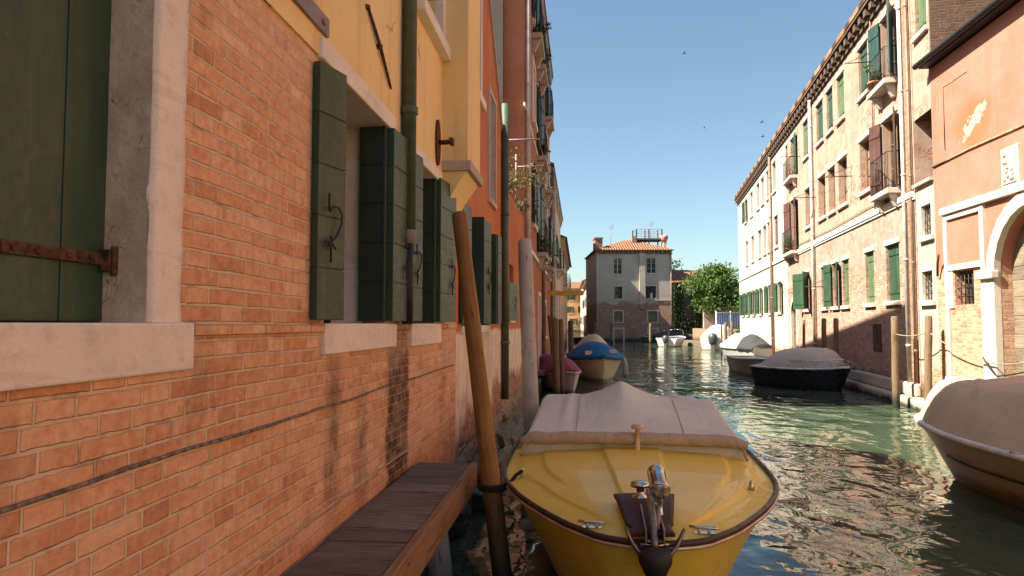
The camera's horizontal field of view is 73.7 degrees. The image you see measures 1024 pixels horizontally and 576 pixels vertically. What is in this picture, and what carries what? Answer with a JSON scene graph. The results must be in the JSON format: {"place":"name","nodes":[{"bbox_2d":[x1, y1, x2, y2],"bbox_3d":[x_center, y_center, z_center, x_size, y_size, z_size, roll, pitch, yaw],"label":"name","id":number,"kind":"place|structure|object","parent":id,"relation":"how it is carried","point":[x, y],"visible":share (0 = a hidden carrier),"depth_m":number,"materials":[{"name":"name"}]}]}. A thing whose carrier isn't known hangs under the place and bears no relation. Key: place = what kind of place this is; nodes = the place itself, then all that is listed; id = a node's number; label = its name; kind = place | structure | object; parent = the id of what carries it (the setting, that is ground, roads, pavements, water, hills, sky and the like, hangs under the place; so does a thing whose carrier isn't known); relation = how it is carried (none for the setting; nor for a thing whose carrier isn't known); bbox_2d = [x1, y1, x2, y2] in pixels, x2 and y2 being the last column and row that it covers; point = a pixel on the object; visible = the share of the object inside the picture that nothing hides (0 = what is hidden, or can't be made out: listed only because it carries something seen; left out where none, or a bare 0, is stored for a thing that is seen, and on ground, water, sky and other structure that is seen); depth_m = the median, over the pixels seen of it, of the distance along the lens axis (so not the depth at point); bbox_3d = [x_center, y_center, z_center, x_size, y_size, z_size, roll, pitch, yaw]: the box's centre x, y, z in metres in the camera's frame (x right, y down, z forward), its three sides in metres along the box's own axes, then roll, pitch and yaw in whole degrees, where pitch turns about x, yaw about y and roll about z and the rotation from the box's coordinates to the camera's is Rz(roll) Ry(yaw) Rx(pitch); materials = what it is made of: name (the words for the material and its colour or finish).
{"place":"outdoors","nodes":[
{"label":"outdoors","id":0,"kind":"place"},
{"bbox_2d":[533,20,551,37],"bbox_3d":[0.766,-6.602,17.594,0.552,0.638,0.321,0,-3,0],"label":"potted plant","id":1,"kind":"object","parent":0,"point":[543,27],"visible":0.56,"depth_m":17.54,"materials":[{"name":"green plant"}]},
{"bbox_2d":[683,339,701,346],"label":"garden ground","id":2,"kind":"structure","parent":0,"point":[691,342],"depth_m":57.30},
{"bbox_2d":[579,279,585,334],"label":"cream house","id":3,"kind":"structure","parent":2,"relation":"on","point":[582,299],"depth_m":123.52,"materials":[{"name":"white paint"}]},
{"bbox_2d":[582,282,585,334],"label":"rose house","id":4,"kind":"structure","parent":2,"relation":"on","point":[584,288],"depth_m":110.49,"materials":[{"name":"paint"}]},
{"bbox_2d":[672,258,682,269],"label":"tree","id":5,"kind":"object","parent":2,"relation":"on","point":[677,266],"visible":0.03,"depth_m":83.77,"materials":[{"name":"green plant"}]},
{"bbox_2d":[672,270,708,332],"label":"brick house","id":6,"kind":"structure","parent":2,"relation":"on","point":[678,276],"depth_m":72.05,"materials":[{"name":"brown brick"}]},
{"bbox_2d":[681,293,688,307],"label":"window","id":7,"kind":"structure","parent":6,"relation":"in","point":[685,298],"depth_m":72.21,"materials":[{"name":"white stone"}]},
{"bbox_2d":[672,283,704,333],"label":"ivy","id":8,"kind":"object","parent":6,"relation":"attached to","point":[678,324],"visible":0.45,"depth_m":71.75,"materials":[{"name":"green plant"}]},
{"bbox_2d":[674,260,739,314],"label":"fig tree","id":9,"kind":"object","parent":2,"relation":"on","point":[713,288],"visible":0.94,"depth_m":64.88,"materials":[{"name":"green plant"}]},
{"bbox_2d":[693,328,738,340],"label":"quay wall","id":10,"kind":"structure","parent":2,"relation":"on","point":[698,333],"depth_m":61.86,"materials":[{"name":"brick"}]},
{"bbox_2d":[703,307,739,328],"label":"garden wall","id":11,"kind":"structure","parent":2,"relation":"on","point":[709,320],"depth_m":64.38,"materials":[{"name":"paint"}]},
{"bbox_2d":[715,311,739,337],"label":"blue gate","id":12,"kind":"structure","parent":2,"relation":"on","point":[728,319],"depth_m":52.34,"materials":[{"name":"white"}]},
{"bbox_2d":[545,0,860,294],"label":"sky","id":13,"kind":"structure","parent":0,"point":[631,148],"materials":[{"name":"blue"}]},
{"bbox_2d":[420,332,1023,575],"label":"water","id":14,"kind":"structure","parent":0,"point":[869,485],"depth_m":7.13,"materials":[{"name":"liquid"}]},
{"bbox_2d":[0,0,482,575],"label":"yellow house","id":15,"kind":"structure","parent":14,"relation":"on","point":[228,324],"depth_m":2.23,"materials":[{"name":"brick"}]},
{"bbox_2d":[0,321,44,322],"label":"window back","id":16,"kind":"structure","parent":15,"relation":"in","point":[0,321],"depth_m":1.78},
{"bbox_2d":[286,462,476,575],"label":"wooden landing","id":17,"kind":"object","parent":15,"relation":"attached to","point":[401,525],"visible":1,"depth_m":3.33,"materials":[{"name":"brown wood"}]},
{"bbox_2d":[417,0,450,60],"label":"window","id":18,"kind":"structure","parent":15,"relation":"in","point":[434,25],"depth_m":5.37,"materials":[{"name":"stone"}]},
{"bbox_2d":[452,211,511,575],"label":"mooring pole","id":19,"kind":"object","parent":14,"relation":"in","point":[495,519],"visible":1,"depth_m":4.35,"materials":[{"name":"wood"}]},
{"bbox_2d":[478,470,522,492],"bbox_3d":[-0.069,1.228,4.348,0.335,0.110,0.169,3,-4,-45],"label":"mooring rope","id":20,"kind":"object","parent":19,"relation":"attached to","point":[492,489],"visible":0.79,"depth_m":4.23,"materials":[{"name":"fabric"}]},
{"bbox_2d":[448,0,523,542],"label":"red house","id":21,"kind":"structure","parent":14,"relation":"on","point":[495,219],"depth_m":8.80,"materials":[{"name":"paint"}]},
{"bbox_2d":[480,0,485,111],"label":"window","id":22,"kind":"structure","parent":21,"relation":"in","point":[482,101],"depth_m":8.02,"materials":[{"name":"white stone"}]},
{"bbox_2d":[509,138,545,199],"bbox_3d":[0.274,-2.137,12.649,0.618,1.200,2.033,0,-3,6],"label":"washing rack","id":23,"kind":"object","parent":21,"relation":"on","point":[544,165],"visible":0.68,"depth_m":13.17,"materials":[{"name":"metal"}]},
{"bbox_2d":[509,147,552,193],"bbox_3d":[0.033,-1.908,11.510,1.312,0.839,0.548,0,-3,0],"label":"shrub","id":24,"kind":"object","parent":21,"relation":"on","point":[515,184],"visible":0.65,"depth_m":11.45,"materials":[{"name":"green plant"}]},
{"bbox_2d":[514,195,551,212],"bbox_3d":[0.099,-1.690,13.327,1.393,0.583,0.577,0,-3,0],"label":"shrub","id":25,"kind":"object","parent":21,"relation":"on","point":[519,205],"visible":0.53,"depth_m":13.38,"materials":[{"name":"green plant"}]},
{"bbox_2d":[491,0,554,397],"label":"brown house","id":26,"kind":"structure","parent":14,"relation":"on","point":[525,81],"depth_m":16.91,"materials":[{"name":"paint"}]},
{"bbox_2d":[532,0,536,31],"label":"window","id":27,"kind":"structure","parent":26,"relation":"in","point":[533,19],"depth_m":17.24,"materials":[{"name":"grey stone"}]},
{"bbox_2d":[532,55,537,132],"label":"window","id":28,"kind":"structure","parent":26,"relation":"in","point":[533,62],"depth_m":17.18,"materials":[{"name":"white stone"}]},
{"bbox_2d":[533,159,537,232],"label":"window","id":29,"kind":"structure","parent":26,"relation":"in","point":[535,227],"depth_m":17.00,"materials":[{"name":"grey stone"}]},
{"bbox_2d":[537,82,538,155],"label":"window","id":30,"kind":"structure","parent":26,"relation":"in","point":[537,82],"depth_m":19.00,"materials":[{"name":"stone"}]},
{"bbox_2d":[537,185,540,251],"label":"window","id":31,"kind":"structure","parent":26,"relation":"in","point":[540,185],"depth_m":18.82,"materials":[{"name":"stone"}]},
{"bbox_2d":[538,291,540,369],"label":"window","id":32,"kind":"structure","parent":26,"relation":"in","point":[539,294],"depth_m":19.83,"materials":[{"name":"grey stone"}]},
{"bbox_2d":[538,143,550,155],"bbox_3d":[0.890,-3.881,19.324,0.516,0.586,0.336,-2,-4,37],"label":"potted plant","id":33,"kind":"object","parent":26,"relation":"on","point":[542,147],"visible":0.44,"depth_m":19.30,"materials":[{"name":"green plant"}]},
{"bbox_2d":[540,235,551,251],"bbox_3d":[0.874,-1.217,19.366,0.558,0.571,0.282,0,-3,0],"label":"potted plant","id":34,"kind":"object","parent":26,"relation":"on","point":[543,243],"visible":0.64,"depth_m":19.35,"materials":[{"name":"green plant"}]},
{"bbox_2d":[545,300,547,339],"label":"window","id":35,"kind":"structure","parent":26,"relation":"in","point":[546,337],"depth_m":22.99,"materials":[{"name":"grey stone"}]},
{"bbox_2d":[548,143,549,188],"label":"window","id":36,"kind":"structure","parent":26,"relation":"in","point":[548,143],"depth_m":26.37,"materials":[{"name":"grey stone"}]},
{"bbox_2d":[548,213,551,261],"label":"window","id":37,"kind":"structure","parent":26,"relation":"in","point":[550,259],"depth_m":25.33,"materials":[{"name":"grey stone"}]},
{"bbox_2d":[548,291,582,295],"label":"yellow beam","id":38,"kind":"structure","parent":26,"relation":"attached to","point":[565,293],"depth_m":24.83,"materials":[{"name":"paint"}]},
{"bbox_2d":[518,238,538,429],"bbox_3d":[0.235,1.408,8.439,0.210,4.089,0.412,3,-4,-45],"label":"mooring pole","id":39,"kind":"object","parent":14,"relation":"in","point":[529,360],"visible":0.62,"depth_m":8.46,"materials":[{"name":"wood"}]},
{"bbox_2d":[545,306,545,352],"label":"mooring pole","id":40,"kind":"object","parent":14,"relation":"in","point":[545,328],"visible":0.16,"depth_m":22.33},
{"bbox_2d":[548,315,551,353],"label":"mooring pole","id":41,"kind":"object","parent":14,"relation":"in","point":[550,330],"visible":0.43,"depth_m":21.71,"materials":[{"name":"wood"}]},
{"bbox_2d":[552,318,559,393],"bbox_3d":[1.052,2.376,16.041,0.214,3.348,0.173,0,-3,0],"label":"mooring pole","id":42,"kind":"object","parent":14,"relation":"in","point":[555,353],"visible":0.57,"depth_m":16.02,"materials":[{"name":"wood"}]},
{"bbox_2d":[550,162,564,353],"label":"rose house","id":43,"kind":"structure","parent":14,"relation":"on","point":[557,221],"depth_m":30.45,"materials":[{"name":"paint"}]},
{"bbox_2d":[539,353,581,393],"bbox_3d":[1.171,2.487,19.337,1.074,1.209,4.223,1,-3,-12],"label":"covered boat","id":44,"kind":"object","parent":14,"relation":"on","point":[572,371],"visible":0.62,"depth_m":18.10,"materials":[{"name":"fabric"}]},
{"bbox_2d":[558,319,564,393],"bbox_3d":[1.217,2.405,16.378,0.196,3.322,0.134,0,-3,0],"label":"mooring pole","id":45,"kind":"object","parent":14,"relation":"in","point":[561,358],"visible":0.59,"depth_m":16.37,"materials":[{"name":"wood"}]},
{"bbox_2d":[560,234,571,348],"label":"terracotta house","id":46,"kind":"structure","parent":14,"relation":"on","point":[565,285],"depth_m":48.38,"materials":[{"name":"orange paint"}]},
{"bbox_2d":[568,320,573,352],"bbox_3d":[2.674,3.148,30.778,0.302,3.365,0.268,0,-3,0],"label":"mooring pole","id":47,"kind":"object","parent":14,"relation":"in","point":[570,336],"visible":0.48,"depth_m":30.74,"materials":[{"name":"wood"}]},
{"bbox_2d":[567,282,580,331],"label":"orange house","id":48,"kind":"structure","parent":14,"relation":"on","point":[574,309],"depth_m":147.98,"materials":[{"name":"paint"}]},
{"bbox_2d":[573,337,583,342],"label":"skiff","id":49,"kind":"object","parent":14,"relation":"on","point":[576,339],"visible":0.23,"depth_m":64.70,"materials":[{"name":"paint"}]},
{"bbox_2d":[575,334,607,347],"bbox_3d":[3.864,2.994,32.673,1.680,1.601,4.627,0,-3,3],"label":"covered boat","id":50,"kind":"object","parent":14,"relation":"on","point":[593,337],"visible":0.35,"depth_m":31.49,"materials":[{"name":"beige fabric"}]},
{"bbox_2d":[567,341,628,381],"bbox_3d":[2.874,2.575,23.482,1.869,1.470,5.432,0,-3,1],"label":"covered boat","id":51,"kind":"object","parent":14,"relation":"on","point":[596,361],"visible":0.89,"depth_m":21.55,"materials":[{"name":"blue fabric"}]},
{"bbox_2d":[610,323,612,342],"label":"mooring pole","id":52,"kind":"object","parent":14,"relation":"in","point":[611,332],"visible":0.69,"depth_m":65.41,"materials":[{"name":"wood"}]},
{"bbox_2d":[584,235,673,340],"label":"grey house","id":53,"kind":"structure","parent":14,"relation":"on","point":[628,287],"depth_m":72.11,"materials":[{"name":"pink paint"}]},
{"bbox_2d":[613,258,622,274],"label":"window","id":54,"kind":"structure","parent":53,"relation":"in","point":[617,261],"depth_m":72.40,"materials":[{"name":"grey glass"}]},
{"bbox_2d":[613,285,623,299],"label":"window","id":55,"kind":"structure","parent":53,"relation":"in","point":[618,293],"depth_m":72.24,"materials":[{"name":"grey glass"}]},
{"bbox_2d":[613,310,623,322],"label":"window","id":56,"kind":"structure","parent":53,"relation":"in","point":[618,315],"depth_m":72.12,"materials":[{"name":"white stone"}]},
{"bbox_2d":[632,229,662,246],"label":"roof terrace","id":57,"kind":"structure","parent":53,"relation":"on","point":[649,239],"depth_m":75.79,"materials":[{"name":"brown wood"}]},
{"bbox_2d":[645,285,656,298],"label":"window","id":58,"kind":"structure","parent":53,"relation":"in","point":[649,289],"depth_m":72.26,"materials":[{"name":"grey glass"}]},
{"bbox_2d":[646,258,656,273],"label":"window","id":59,"kind":"structure","parent":53,"relation":"in","point":[651,262],"depth_m":72.42,"materials":[{"name":"grey glass"}]},
{"bbox_2d":[647,310,657,322],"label":"window","id":60,"kind":"structure","parent":53,"relation":"in","point":[652,315],"depth_m":72.12,"materials":[{"name":"white stone"}]},
{"bbox_2d":[502,381,778,575],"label":"yellow boat","id":61,"kind":"object","parent":14,"relation":"on","point":[620,478],"visible":1,"depth_m":4.05,"materials":[{"name":"paint"}]},
{"bbox_2d":[649,323,651,343],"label":"mooring pole","id":62,"kind":"object","parent":14,"relation":"in","point":[650,333],"visible":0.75,"depth_m":61.48,"materials":[{"name":"wood"}]},
{"bbox_2d":[641,330,664,342],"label":"motor boat","id":63,"kind":"object","parent":14,"relation":"on","point":[644,339],"visible":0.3,"depth_m":65.90,"materials":[{"name":"paint"}]},
{"bbox_2d":[646,331,692,342],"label":"covered boat","id":64,"kind":"object","parent":14,"relation":"on","point":[671,333],"visible":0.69,"depth_m":65.73,"materials":[{"name":"paint"}]},
{"bbox_2d":[656,329,685,346],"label":"motor boat","id":65,"kind":"object","parent":14,"relation":"on","point":[670,341],"visible":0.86,"depth_m":53.89,"materials":[{"name":"paint"}]},
{"bbox_2d":[699,325,733,350],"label":"motor boat","id":66,"kind":"object","parent":14,"relation":"on","point":[710,339],"visible":0.56,"depth_m":47.13,"materials":[{"name":"white plastic"}]},
{"bbox_2d":[724,323,726,357],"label":"mooring pole","id":67,"kind":"object","parent":14,"relation":"in","point":[725,331],"visible":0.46,"depth_m":36.63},
{"bbox_2d":[730,322,732,336],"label":"mooring pole","id":68,"kind":"object","parent":14,"relation":"in","point":[731,328],"visible":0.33,"depth_m":36.20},
{"bbox_2d":[720,333,771,359],"bbox_3d":[11.333,3.035,33.554,1.496,1.613,3.632,1,-3,-14],"label":"covered boat","id":69,"kind":"object","parent":14,"relation":"on","point":[737,344],"visible":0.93,"depth_m":32.44,"materials":[{"name":"grey paint"}]},
{"bbox_2d":[725,355,767,375],"bbox_3d":[8.759,2.928,24.943,1.378,0.920,4.232,0,-3,9],"label":"skiff","id":70,"kind":"object","parent":14,"relation":"on","point":[739,364],"visible":0.6,"depth_m":24.35,"materials":[{"name":"grey paint"}]},
{"bbox_2d":[734,128,788,353],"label":"white house","id":71,"kind":"structure","parent":14,"relation":"on","point":[760,198],"depth_m":34.24,"materials":[{"name":"paint"}]},
{"bbox_2d":[749,347,857,390],"bbox_3d":[8.338,2.377,19.253,1.523,1.420,2.949,2,-3,-30],"label":"covered boat","id":72,"kind":"object","parent":14,"relation":"on","point":[814,368],"visible":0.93,"depth_m":18.73,"materials":[{"name":"black plastic"}]},
{"bbox_2d":[802,319,804,347],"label":"mooring pole","id":73,"kind":"object","parent":14,"relation":"in","point":[803,336],"visible":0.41,"depth_m":23.71,"materials":[{"name":"wood"}]},
{"bbox_2d":[821,318,826,347],"bbox_3d":[9.502,2.611,20.800,0.231,3.378,0.157,0,-3,0],"label":"mooring pole","id":74,"kind":"object","parent":14,"relation":"in","point":[823,332],"visible":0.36,"depth_m":20.82,"materials":[{"name":"wood"}]},
{"bbox_2d":[833,318,838,353],"bbox_3d":[9.244,2.547,19.485,0.234,3.370,0.158,0,-3,0],"label":"mooring pole","id":75,"kind":"object","parent":14,"relation":"in","point":[836,335],"visible":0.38,"depth_m":19.50,"materials":[{"name":"wood"}]},
{"bbox_2d":[779,0,932,407],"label":"peach house","id":76,"kind":"structure","parent":14,"relation":"on","point":[857,164],"depth_m":18.59,"materials":[{"name":"paint"}]},
{"bbox_2d":[790,194,795,232],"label":"window","id":77,"kind":"structure","parent":76,"relation":"in","point":[791,199],"depth_m":27.83,"materials":[{"name":"white stone"}]},
{"bbox_2d":[801,114,808,162],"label":"window","id":78,"kind":"structure","parent":76,"relation":"in","point":[805,119],"depth_m":25.09,"materials":[{"name":"white stone"}]},
{"bbox_2d":[802,268,809,311],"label":"window","id":79,"kind":"structure","parent":76,"relation":"in","point":[806,270],"depth_m":25.28,"materials":[{"name":"white stone"}]},
{"bbox_2d":[803,183,810,230],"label":"window","id":80,"kind":"structure","parent":76,"relation":"in","point":[807,186],"depth_m":24.95,"materials":[{"name":"white stone"}]},
{"bbox_2d":[814,94,823,148],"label":"window","id":81,"kind":"structure","parent":76,"relation":"in","point":[819,100],"depth_m":23.01,"materials":[{"name":"white stone"}]},
{"bbox_2d":[816,169,826,222],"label":"window","id":82,"kind":"structure","parent":76,"relation":"in","point":[823,172],"depth_m":23.17,"materials":[{"name":"white stone"}]},
{"bbox_2d":[819,262,828,310],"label":"window","id":83,"kind":"structure","parent":76,"relation":"in","point":[821,265],"depth_m":22.50,"materials":[{"name":"white stone"}]},
{"bbox_2d":[824,81,833,137],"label":"window","id":84,"kind":"structure","parent":76,"relation":"in","point":[829,87],"depth_m":21.65,"materials":[{"name":"white stone"}]},
{"bbox_2d":[826,160,836,216],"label":"window","id":85,"kind":"structure","parent":76,"relation":"in","point":[829,167],"depth_m":21.85,"materials":[{"name":"white stone"}]},
{"bbox_2d":[830,258,839,309],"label":"window","id":86,"kind":"structure","parent":76,"relation":"in","point":[837,259],"depth_m":21.37,"materials":[{"name":"white stone"}]},
{"bbox_2d":[835,65,845,126],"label":"window","id":87,"kind":"structure","parent":76,"relation":"in","point":[841,71],"depth_m":20.40,"materials":[{"name":"white stone"}]},
{"bbox_2d":[836,149,848,210],"bbox_3d":[9.938,-3.193,20.337,0.305,1.620,1.130,-1,-3,12],"label":"window","id":88,"kind":"structure","parent":76,"relation":"in","point":[844,154],"depth_m":20.65,"materials":[{"name":"white stone"}]},
{"bbox_2d":[840,254,850,308],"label":"window","id":89,"kind":"structure","parent":76,"relation":"in","point":[846,257],"depth_m":20.05,"materials":[{"name":"white stone"}]},
{"bbox_2d":[855,34,867,103],"bbox_3d":[9.408,-5.859,18.312,0.135,1.570,0.980,-1,-3,12],"label":"window","id":90,"kind":"structure","parent":76,"relation":"in","point":[864,40],"depth_m":18.28,"materials":[{"name":"white stone"}]},
{"bbox_2d":[857,130,869,197],"bbox_3d":[9.501,-3.306,18.209,0.305,1.620,1.080,-1,-3,12],"label":"window","id":91,"kind":"structure","parent":76,"relation":"in","point":[866,134],"depth_m":18.50,"materials":[{"name":"white stone"}]},
{"bbox_2d":[863,245,875,307],"bbox_3d":[9.388,-0.287,17.920,0.135,1.580,0.880,-1,-3,12],"label":"window","id":92,"kind":"structure","parent":76,"relation":"in","point":[869,249],"depth_m":17.86,"materials":[{"name":"white stone"}]},
{"bbox_2d":[862,64,880,91],"bbox_3d":[8.912,-5.174,16.890,0.530,0.712,0.416,0,-3,0],"label":"potted plant","id":93,"kind":"object","parent":76,"relation":"on","point":[865,67],"visible":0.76,"depth_m":16.80,"materials":[{"name":"green plant"}]},
{"bbox_2d":[878,0,894,76],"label":"window","id":94,"kind":"structure","parent":76,"relation":"in","point":[883,16],"depth_m":16.55,"materials":[{"name":"white stone"}]},
{"bbox_2d":[880,105,898,186],"bbox_3d":[9.132,-3.257,16.289,0.260,1.920,1.160,-1,-3,12],"label":"window","id":95,"kind":"structure","parent":76,"relation":"in","point":[888,115],"depth_m":16.68,"materials":[{"name":"white stone"}]},
{"bbox_2d":[883,236,901,305],"bbox_3d":[9.036,-0.377,16.208,0.135,1.580,1.080,-1,-3,12],"label":"window","id":96,"kind":"structure","parent":76,"relation":"in","point":[895,240],"depth_m":16.13,"materials":[{"name":"white stone"}]},
{"bbox_2d":[891,316,899,407],"bbox_3d":[8.238,2.292,14.663,0.189,3.370,0.156,0,-3,0],"label":"mooring pole","id":97,"kind":"object","parent":14,"relation":"in","point":[895,365],"visible":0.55,"depth_m":14.65,"materials":[{"name":"wood"}]},
{"bbox_2d":[924,315,932,401],"bbox_3d":[8.162,2.224,13.390,0.252,3.375,0.154,0,-3,0],"label":"mooring pole","id":98,"kind":"object","parent":14,"relation":"in","point":[928,340],"visible":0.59,"depth_m":13.39,"materials":[{"name":"wood"}]},
{"bbox_2d":[896,333,1023,364],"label":"mooring rope","id":99,"kind":"object","parent":98,"relation":"attached to","point":[964,353],"visible":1,"depth_m":12.35,"materials":[{"name":"fabric"}]},
{"bbox_2d":[910,0,992,411],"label":"narrow house","id":100,"kind":"structure","parent":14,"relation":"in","point":[934,23],"depth_m":14.16,"materials":[{"name":"grey paint"}]},
{"bbox_2d":[910,24,928,43],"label":"window","id":101,"kind":"structure","parent":100,"relation":"in","point":[918,35],"depth_m":14.35,"materials":[{"name":"white stone"}]},
{"bbox_2d":[917,197,934,242],"bbox_3d":[8.621,-1.402,14.185,0.135,0.855,0.710,-1,-3,12],"label":"window","id":102,"kind":"structure","parent":100,"relation":"in","point":[931,236],"depth_m":14.25,"materials":[{"name":"white stone"}]},
{"bbox_2d":[918,265,936,305],"bbox_3d":[8.709,-0.043,14.141,0.295,0.815,0.760,-1,-3,12],"label":"window","id":103,"kind":"structure","parent":100,"relation":"in","point":[923,302],"depth_m":14.27,"materials":[{"name":"white stone"}]},
{"bbox_2d":[912,0,1023,380],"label":"pink house","id":104,"kind":"structure","parent":14,"relation":"on","point":[975,62],"depth_m":12.11,"materials":[{"name":"paint"}]},
{"bbox_2d":[957,269,974,304],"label":"window","id":105,"kind":"structure","parent":104,"relation":"in","point":[968,276],"depth_m":12.86,"materials":[{"name":"black metal"}]},
{"bbox_2d":[982,357,1023,376],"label":"mooring rope","id":106,"kind":"object","parent":104,"relation":"hanging from","point":[1000,375],"visible":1,"depth_m":11.05,"materials":[{"name":"fabric"}]},
{"bbox_2d":[1013,226,1023,375],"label":"door","id":107,"kind":"structure","parent":104,"relation":"in","point":[1018,260],"depth_m":11.48,"materials":[{"name":"wood"}]},
{"bbox_2d":[914,375,1023,508],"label":"covered boat","id":108,"kind":"object","parent":14,"relation":"on","point":[974,429],"visible":0.98,"depth_m":6.89,"materials":[{"name":"fabric"}]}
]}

